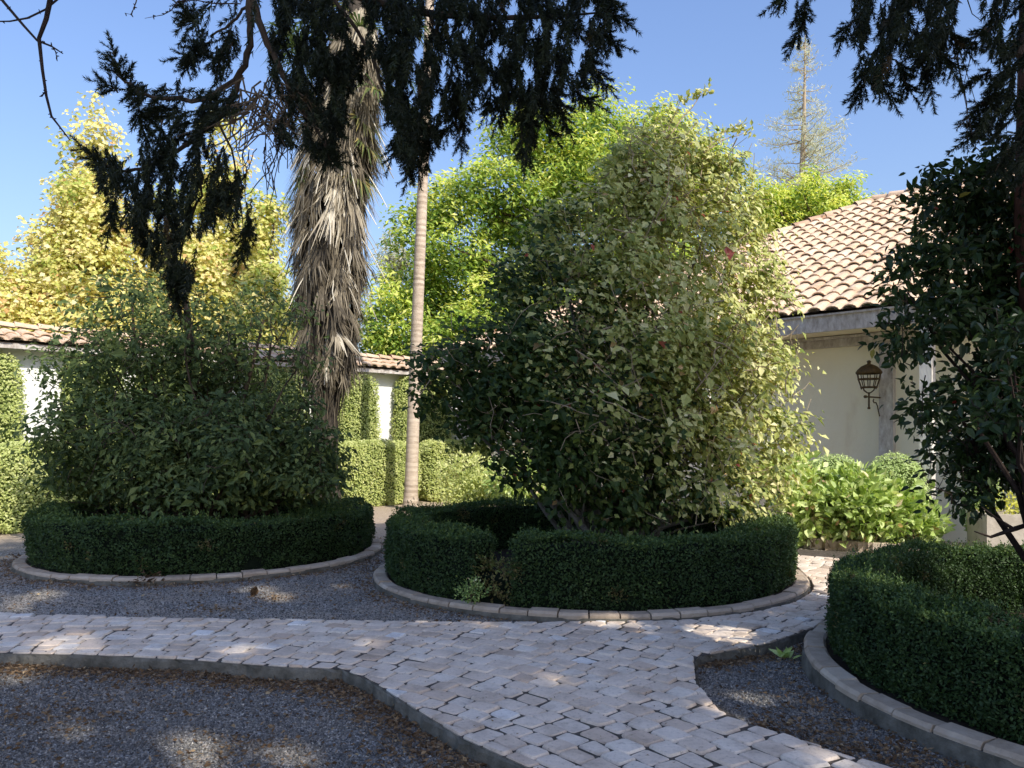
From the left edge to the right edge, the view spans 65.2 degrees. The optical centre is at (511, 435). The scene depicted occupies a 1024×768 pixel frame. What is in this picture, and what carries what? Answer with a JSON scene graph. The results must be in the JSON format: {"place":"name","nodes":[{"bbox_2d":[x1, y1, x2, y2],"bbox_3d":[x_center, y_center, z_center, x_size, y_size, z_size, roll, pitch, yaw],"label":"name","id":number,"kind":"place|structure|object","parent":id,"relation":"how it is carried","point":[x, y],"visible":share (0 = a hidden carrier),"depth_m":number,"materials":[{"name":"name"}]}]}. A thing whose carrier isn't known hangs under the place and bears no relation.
{"place":"outdoors","nodes":[
{"label":"outdoors","id":0,"kind":"place"},
{"bbox_2d":[27,546,369,574],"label":"soil","id":1,"kind":"structure","parent":0,"point":[29,564],"depth_m":9.49,"materials":[{"name":"brown soil"}]},
{"bbox_2d":[0,255,363,525],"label":"camellia bush","id":2,"kind":"object","parent":1,"relation":"on","point":[219,439],"visible":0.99,"depth_m":10.17,"materials":[{"name":"green plant"}]},
{"bbox_2d":[19,493,375,575],"bbox_3d":[-4.139,1.205,10.998,4.515,0.819,4.531,0,0,0],"label":"box hedge","id":3,"kind":"object","parent":1,"relation":"on","point":[61,537],"visible":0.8,"depth_m":9.16,"materials":[{"name":"green plant"}]},
{"bbox_2d":[0,549,890,767],"bbox_3d":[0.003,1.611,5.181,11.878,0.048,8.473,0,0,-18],"label":"paved path","id":4,"kind":"structure","parent":0,"point":[730,632],"depth_m":5.63,"materials":[{"name":"grey stone"}]},
{"bbox_2d":[0,443,966,767],"bbox_3d":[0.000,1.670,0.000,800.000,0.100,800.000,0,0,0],"label":"ground","id":5,"kind":"structure","parent":0,"point":[14,543],"depth_m":7.14,"materials":[{"name":"grey gravel"}]},
{"bbox_2d":[0,351,28,448],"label":"clipped shrub","id":6,"kind":"object","parent":5,"relation":"on","point":[10,408],"visible":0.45,"depth_m":14.27,"materials":[{"name":"green plant"}]},
{"bbox_2d":[0,243,45,331],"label":"autumn tree","id":7,"kind":"object","parent":5,"relation":"on","point":[8,306],"visible":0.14,"depth_m":25.56,"materials":[{"name":"yellow plant"}]},
{"bbox_2d":[0,439,88,533],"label":"wall hedge","id":8,"kind":"object","parent":5,"relation":"on","point":[16,498],"depth_m":13.19,"materials":[{"name":"green plant"}]},
{"bbox_2d":[0,88,171,338],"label":"autumn tree","id":9,"kind":"object","parent":5,"relation":"on","point":[56,264],"visible":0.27,"depth_m":26.65,"materials":[{"name":"yellow plant"}]},
{"bbox_2d":[59,352,123,448],"bbox_3d":[-8.055,0.090,15.399,1.218,3.344,0.656,0,0,-44],"label":"clipped shrub","id":10,"kind":"object","parent":5,"relation":"on","point":[69,390],"visible":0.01,"depth_m":15.14,"materials":[{"name":"green plant"}]},
{"bbox_2d":[0,0,240,139],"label":"bare tree","id":11,"kind":"object","parent":5,"relation":"on","point":[49,4],"visible":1,"depth_m":4.20,"materials":[{"name":"brown plant"}]},
{"bbox_2d":[118,569,176,585],"bbox_3d":[-3.932,1.564,8.716,0.672,0.209,0.442,0,0,0],"label":"leaf pile","id":12,"kind":"object","parent":5,"relation":"on","point":[148,581],"visible":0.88,"depth_m":8.68,"materials":[{"name":"brown plant"}]},
{"bbox_2d":[135,364,208,400],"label":"clipped shrub","id":13,"kind":"object","parent":5,"relation":"on","point":[158,381],"depth_m":16.08,"materials":[{"name":"green plant"}]},
{"bbox_2d":[11,538,382,586],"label":"kerb","id":14,"kind":"structure","parent":5,"relation":"on","point":[20,566],"depth_m":9.00,"materials":[{"name":"concrete"}]},
{"bbox_2d":[118,107,299,346],"bbox_3d":[-11.178,-5.339,29.537,7.528,13.899,7.196,0,0,36],"label":"autumn tree","id":15,"kind":"object","parent":5,"relation":"on","point":[213,263],"visible":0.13,"depth_m":28.12,"materials":[{"name":"yellow plant"}]},
{"bbox_2d":[0,321,479,444],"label":"garden wall","id":16,"kind":"structure","parent":5,"relation":"on","point":[381,370],"depth_m":15.27,"materials":[{"name":"paint"}]},
{"bbox_2d":[220,181,298,350],"bbox_3d":[-8.164,-3.373,27.057,3.592,10.004,3.712,0,0,0],"label":"autumn tree","id":17,"kind":"object","parent":5,"relation":"on","point":[270,218],"visible":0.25,"depth_m":26.59,"materials":[{"name":"yellow plant"}]},
{"bbox_2d":[248,365,307,427],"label":"clipped shrub","id":18,"kind":"object","parent":5,"relation":"on","point":[280,383],"visible":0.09,"depth_m":18.05,"materials":[{"name":"green plant"}]},
{"bbox_2d":[255,0,434,499],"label":"shaggy palm","id":19,"kind":"object","parent":5,"relation":"on","point":[328,207],"visible":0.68,"depth_m":15.02,"materials":[{"name":"grey plant"}]},
{"bbox_2d":[68,0,641,325],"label":"overhanging conifer","id":20,"kind":"object","parent":5,"relation":"on","point":[415,137],"visible":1,"depth_m":5.83,"materials":[{"name":"green plant"}]},
{"bbox_2d":[338,373,382,444],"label":"clipped shrub","id":21,"kind":"object","parent":5,"relation":"on","point":[360,417],"visible":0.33,"depth_m":19.54,"materials":[{"name":"green plant"}]},
{"bbox_2d":[337,438,422,506],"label":"wall hedge","id":22,"kind":"object","parent":5,"relation":"on","point":[380,473],"depth_m":18.30,"materials":[{"name":"green plant"}]},
{"bbox_2d":[367,226,412,285],"bbox_3d":[-4.305,-3.115,29.933,2.163,9.453,1.726,0,0,0],"label":"sparse tree","id":23,"kind":"object","parent":5,"relation":"on","point":[393,257],"visible":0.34,"depth_m":29.72,"materials":[{"name":"green plant"}]},
{"bbox_2d":[402,0,433,507],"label":"slim palm","id":24,"kind":"object","parent":5,"relation":"on","point":[411,467],"visible":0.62,"depth_m":17.61,"materials":[{"name":"brown plant"}]},
{"bbox_2d":[390,375,455,492],"bbox_3d":[-2.307,0.074,21.134,2.137,3.360,0.660,0,0,-45],"label":"clipped shrub","id":25,"kind":"object","parent":5,"relation":"on","point":[426,432],"visible":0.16,"depth_m":20.64,"materials":[{"name":"green plant"}]},
{"bbox_2d":[418,437,492,501],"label":"wall hedge","id":26,"kind":"object","parent":5,"relation":"on","point":[433,452],"depth_m":19.64,"materials":[{"name":"green plant"}]},
{"bbox_2d":[431,447,506,506],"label":"shrub","id":27,"kind":"object","parent":5,"relation":"on","point":[470,485],"visible":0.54,"depth_m":16.31,"materials":[{"name":"green plant"}]},
{"bbox_2d":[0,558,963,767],"bbox_3d":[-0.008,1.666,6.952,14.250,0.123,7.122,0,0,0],"label":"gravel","id":28,"kind":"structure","parent":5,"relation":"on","point":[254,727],"depth_m":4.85,"materials":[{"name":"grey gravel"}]},
{"bbox_2d":[250,586,258,596],"bbox_3d":[-2.618,1.589,8.134,0.090,0.114,0.089,0,0,0],"label":"pine cone","id":29,"kind":"object","parent":28,"relation":"on","point":[254,591],"visible":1,"depth_m":8.12,"materials":[{"name":"brown plant"}]},
{"bbox_2d":[769,646,801,658],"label":"weed","id":30,"kind":"object","parent":28,"relation":"on","point":[786,652],"visible":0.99,"depth_m":6.00,"materials":[{"name":"green plant"}]},
{"bbox_2d":[0,536,977,767],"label":"leaf litter","id":31,"kind":"object","parent":5,"relation":"on","point":[238,680],"visible":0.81,"depth_m":5.05,"materials":[{"name":"brown plant"}]},
{"bbox_2d":[482,455,571,504],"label":"shrub","id":32,"kind":"object","parent":5,"relation":"on","point":[508,489],"visible":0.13,"depth_m":15.32,"materials":[{"name":"green plant"}]},
{"bbox_2d":[356,76,756,375],"bbox_3d":[1.588,-5.087,27.263,14.331,13.394,7.802,0,0,0],"label":"green tree","id":33,"kind":"object","parent":5,"relation":"on","point":[570,162],"visible":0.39,"depth_m":25.95,"materials":[{"name":"green plant"}]},
{"bbox_2d":[373,563,809,622],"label":"kerb","id":34,"kind":"structure","parent":5,"relation":"on","point":[799,589],"depth_m":7.20,"materials":[{"name":"concrete"}]},
{"bbox_2d":[441,174,1023,543],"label":"house","id":35,"kind":"structure","parent":5,"relation":"on","point":[831,255],"depth_m":13.61,"materials":[{"name":"paint"}]},
{"bbox_2d":[855,360,882,415],"bbox_3d":[5.742,-0.702,12.777,0.506,0.985,0.454,0,0,0],"label":"wall lantern","id":36,"kind":"object","parent":35,"relation":"attached to","point":[868,368],"depth_m":12.69,"materials":[{"name":"metal"}]},
{"bbox_2d":[750,438,853,547],"bbox_3d":[4.192,0.848,11.654,1.704,1.653,1.375,0,0,0],"label":"hydrangea","id":37,"kind":"object","parent":5,"relation":"on","point":[801,510],"visible":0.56,"depth_m":11.44,"materials":[{"name":"green plant"}]},
{"bbox_2d":[743,34,867,205],"bbox_3d":[14.438,-9.292,40.075,6.101,21.786,7.311,0,0,-26],"label":"thin conifer","id":38,"kind":"object","parent":5,"relation":"on","point":[804,146],"visible":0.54,"depth_m":39.76,"materials":[{"name":"green plant"}]},
{"bbox_2d":[739,161,885,240],"bbox_3d":[11.366,-4.580,30.609,6.279,12.399,5.087,0,0,0],"label":"green tree","id":39,"kind":"object","parent":5,"relation":"on","point":[788,209],"visible":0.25,"depth_m":30.34,"materials":[{"name":"green plant"}]},
{"bbox_2d":[807,453,860,533],"bbox_3d":[4.802,0.876,11.952,0.888,1.240,0.905,0,0,0],"label":"clipped ball","id":40,"kind":"object","parent":5,"relation":"on","point":[832,462],"visible":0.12,"depth_m":11.79,"materials":[{"name":"green plant"}]},
{"bbox_2d":[806,459,923,550],"bbox_3d":[5.003,0.992,11.444,1.586,1.339,1.354,0,0,0],"label":"hydrangea","id":41,"kind":"object","parent":5,"relation":"on","point":[861,509],"visible":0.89,"depth_m":11.16,"materials":[{"name":"green plant"}]},
{"bbox_2d":[804,537,927,552],"bbox_3d":[4.935,1.572,11.228,1.630,0.176,0.256,0,0,35],"label":"stone edging","id":42,"kind":"object","parent":5,"relation":"on","point":[835,545],"visible":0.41,"depth_m":11.27,"materials":[{"name":"beige stone"}]},
{"bbox_2d":[865,450,929,522],"bbox_3d":[5.595,0.868,11.714,0.928,1.306,0.974,0,0,0],"label":"clipped ball","id":43,"kind":"object","parent":5,"relation":"on","point":[901,470],"visible":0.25,"depth_m":11.45,"materials":[{"name":"green plant"}]},
{"bbox_2d":[864,479,955,543],"bbox_3d":[5.598,1.153,11.362,1.245,1.089,1.215,0,0,34],"label":"hydrangea","id":44,"kind":"object","parent":5,"relation":"on","point":[931,518],"visible":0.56,"depth_m":11.12,"materials":[{"name":"green plant"}]},
{"bbox_2d":[801,620,1023,767],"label":"kerb","id":45,"kind":"structure","parent":5,"relation":"on","point":[822,668],"depth_m":4.48,"materials":[{"name":"concrete"}]},
{"bbox_2d":[963,470,1002,530],"bbox_3d":[6.612,0.991,11.254,0.538,1.244,0.533,0,0,0],"label":"clipped ball","id":46,"kind":"object","parent":5,"relation":"on","point":[976,506],"visible":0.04,"depth_m":11.16,"materials":[{"name":"green plant"}]},
{"bbox_2d":[967,510,1023,546],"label":"stone planter","id":47,"kind":"object","parent":5,"relation":"on","point":[987,524],"visible":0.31,"depth_m":10.39,"materials":[{"name":"stone"}]},
{"bbox_2d":[975,490,1018,514],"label":"planter flowers","id":48,"kind":"object","parent":47,"relation":"in","point":[1009,510],"visible":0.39,"depth_m":10.52,"materials":[{"name":"yellow plant"}]},
{"bbox_2d":[0,0,1018,359],"label":"sky","id":49,"kind":"structure","parent":0,"point":[683,44],"materials":[{"name":"blue"}]},
{"bbox_2d":[387,549,792,612],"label":"soil","id":50,"kind":"structure","parent":0,"point":[503,554],"depth_m":9.71,"materials":[{"name":"brown soil"}]},
{"bbox_2d":[454,575,491,603],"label":"weed clump","id":51,"kind":"object","parent":50,"relation":"on","point":[470,588],"visible":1,"depth_m":7.30,"materials":[{"name":"green plant"}]},
{"bbox_2d":[470,551,514,605],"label":"dry hedge","id":52,"kind":"object","parent":50,"relation":"on","point":[496,580],"visible":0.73,"depth_m":7.46,"materials":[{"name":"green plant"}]},
{"bbox_2d":[381,492,799,613],"bbox_3d":[0.866,1.196,9.379,4.745,0.840,4.764,0,0,0],"label":"box hedge","id":53,"kind":"object","parent":50,"relation":"on","point":[433,550],"visible":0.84,"depth_m":7.47,"materials":[{"name":"green plant"}]},
{"bbox_2d":[394,77,828,543],"bbox_3d":[1.254,-1.280,9.343,5.035,5.776,3.768,0,0,-23],"label":"camellia bush","id":54,"kind":"object","parent":50,"relation":"on","point":[653,371],"visible":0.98,"depth_m":8.67,"materials":[{"name":"green plant"}]},
{"bbox_2d":[826,613,1023,745],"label":"soil","id":55,"kind":"structure","parent":0,"point":[837,658],"depth_m":4.81,"materials":[{"name":"brown soil"}]},
{"bbox_2d":[757,0,1023,358],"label":"conifer","id":56,"kind":"object","parent":55,"relation":"on","point":[894,27],"visible":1,"depth_m":4.41,"materials":[{"name":"green plant"}]},
{"bbox_2d":[823,529,1023,744],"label":"box hedge","id":57,"kind":"object","parent":55,"relation":"on","point":[911,624],"visible":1,"depth_m":4.82,"materials":[{"name":"green plant"}]},
{"bbox_2d":[858,131,1023,563],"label":"camellia bush","id":58,"kind":"object","parent":55,"relation":"on","point":[992,407],"visible":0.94,"depth_m":5.25,"materials":[{"name":"green plant"}]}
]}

